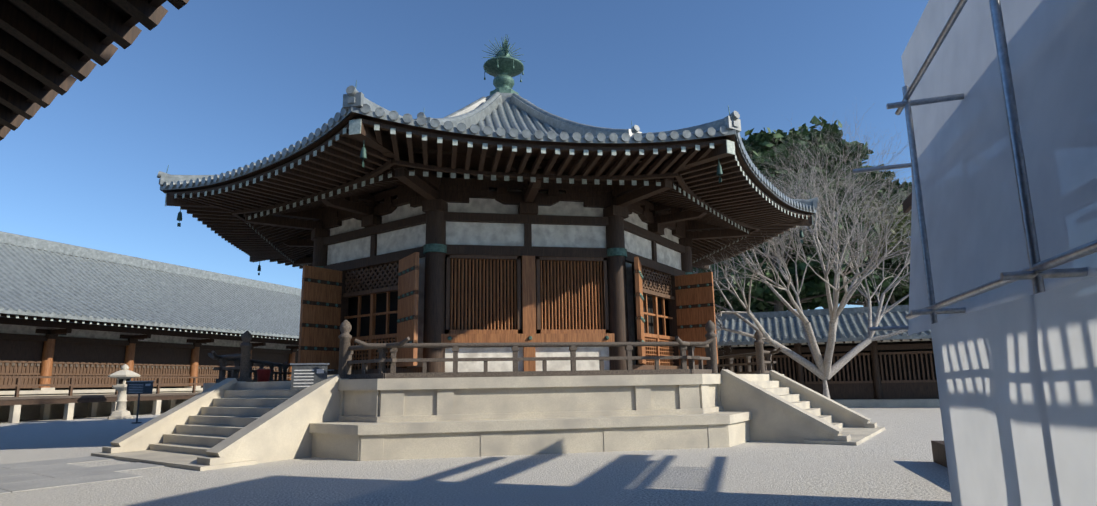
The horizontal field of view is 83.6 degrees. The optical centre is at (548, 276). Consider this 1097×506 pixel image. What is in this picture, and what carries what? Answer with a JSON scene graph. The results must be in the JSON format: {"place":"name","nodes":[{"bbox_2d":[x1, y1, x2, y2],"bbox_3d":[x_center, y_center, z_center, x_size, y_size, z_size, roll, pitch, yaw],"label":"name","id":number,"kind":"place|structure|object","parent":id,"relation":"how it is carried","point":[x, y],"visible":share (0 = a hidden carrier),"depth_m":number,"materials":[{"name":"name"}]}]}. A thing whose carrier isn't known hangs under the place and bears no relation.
{"place":"outdoors","nodes":[
{"label":"outdoors","id":0,"kind":"place"},
{"bbox_2d":[0,456,164,493],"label":"path","id":1,"kind":"structure","parent":0,"point":[27,476],"depth_m":9.10,"materials":[{"name":"grey stone"}]},
{"bbox_2d":[257,369,270,381],"bbox_3d":[-6.976,2.421,15.031,0.330,0.320,0.322,1,-10,-10],"label":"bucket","id":2,"kind":"object","parent":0,"point":[263,375],"visible":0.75,"depth_m":14.91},
{"bbox_2d":[0,0,928,309],"label":"sky","id":3,"kind":"structure","parent":0,"point":[218,87],"materials":[{"name":"blue"}]},
{"bbox_2d":[0,407,951,505],"bbox_3d":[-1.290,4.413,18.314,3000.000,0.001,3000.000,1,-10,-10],"label":"ground","id":4,"kind":"structure","parent":0,"point":[892,464],"depth_m":8.09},
{"bbox_2d":[0,0,188,140],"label":"roof eave","id":5,"kind":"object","parent":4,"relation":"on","point":[48,48],"depth_m":4.09,"materials":[{"name":"brown wood"}]},
{"bbox_2d":[108,364,140,419],"bbox_3d":[-18.210,4.888,26.253,1.280,2.310,1.108,1,-10,-10],"label":"lantern","id":6,"kind":"object","parent":4,"relation":"on","point":[123,375],"visible":0.92,"depth_m":26.04,"materials":[{"name":"stone"}]},
{"bbox_2d":[126,381,153,423],"bbox_3d":[-15.038,4.590,22.521,0.860,1.530,0.250,5,-11,-30],"label":"sign","id":7,"kind":"object","parent":4,"relation":"on","point":[139,387],"visible":1,"depth_m":22.53,"materials":[{"name":"metal"}]},
{"bbox_2d":[0,231,301,422],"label":"cloister corridor","id":8,"kind":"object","parent":4,"relation":"on","point":[78,325],"depth_m":32.66,"materials":[{"name":"tile"}]},
{"bbox_2d":[91,369,884,470],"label":"stairs","id":9,"kind":"structure","parent":4,"relation":"on","point":[223,424],"depth_m":11.81,"materials":[{"name":"stone"}]},
{"bbox_2d":[203,374,783,460],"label":"platform","id":10,"kind":"structure","parent":4,"relation":"on","point":[401,418],"depth_m":11.06,"materials":[{"name":"stone"}]},
{"bbox_2d":[290,363,329,389],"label":"offering box","id":11,"kind":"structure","parent":10,"relation":"on","point":[304,375],"depth_m":11.33,"materials":[{"name":"metal"}]},
{"bbox_2d":[208,320,781,382],"bbox_3d":[-1.321,2.521,18.639,14.996,1.160,14.996,1,-10,-10],"label":"railing","id":12,"kind":"object","parent":10,"relation":"on","point":[243,362],"visible":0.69,"depth_m":11.88,"materials":[{"name":"brown wood"}]},
{"bbox_2d":[298,177,717,374],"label":"hall body","id":13,"kind":"structure","parent":10,"relation":"on","point":[482,266],"depth_m":14.22,"materials":[{"name":"brown wood"}]},
{"bbox_2d":[157,80,818,274],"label":"roof","id":14,"kind":"structure","parent":13,"relation":"on","point":[722,181],"depth_m":12.97,"materials":[{"name":"tile"}]},
{"bbox_2d":[224,146,750,264],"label":"brackets","id":15,"kind":"object","parent":14,"relation":"attached to","point":[430,198],"visible":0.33,"depth_m":14.49,"materials":[{"name":"brown wood"}]},
{"bbox_2d":[482,35,524,102],"bbox_3d":[-1.474,-6.592,20.205,1.325,2.835,1.325,-8,-12,34],"label":"finial","id":16,"kind":"object","parent":14,"relation":"on","point":[503,67],"visible":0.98,"depth_m":19.94,"materials":[{"name":"green metal"}]},
{"bbox_2d":[692,115,911,312],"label":"evergreen trees","id":17,"kind":"object","parent":4,"relation":"on","point":[812,295],"visible":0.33,"depth_m":33.46,"materials":[{"name":"green plant"}]},
{"bbox_2d":[693,103,930,397],"bbox_3d":[10.459,-0.465,22.957,16.331,10.799,12.680,1,-10,-10],"label":"bare tree","id":18,"kind":"object","parent":4,"relation":"on","point":[824,370],"visible":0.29,"depth_m":22.49,"materials":[{"name":"grey plant"}]},
{"bbox_2d":[703,305,939,406],"bbox_3d":[16.180,3.385,26.880,52.150,4.350,5.900,-4,-10,19],"label":"corridor","id":19,"kind":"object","parent":4,"relation":"on","point":[898,370],"visible":0.15,"depth_m":26.34,"materials":[{"name":"wood"}]},
{"bbox_2d":[859,197,911,304],"bbox_3d":[21.757,0.617,34.620,10.695,12.259,12.453,-10,-13,42],"label":"broadleaf","id":20,"kind":"object","parent":4,"relation":"on","point":[892,298],"visible":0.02,"depth_m":32.65,"materials":[{"name":"green plant"}]},
{"bbox_2d":[853,0,1096,505],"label":"scaffold","id":21,"kind":"object","parent":4,"relation":"on","point":[998,103],"visible":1,"depth_m":3.77,"materials":[{"name":"metal"},{"name":"fabric"}]}
]}

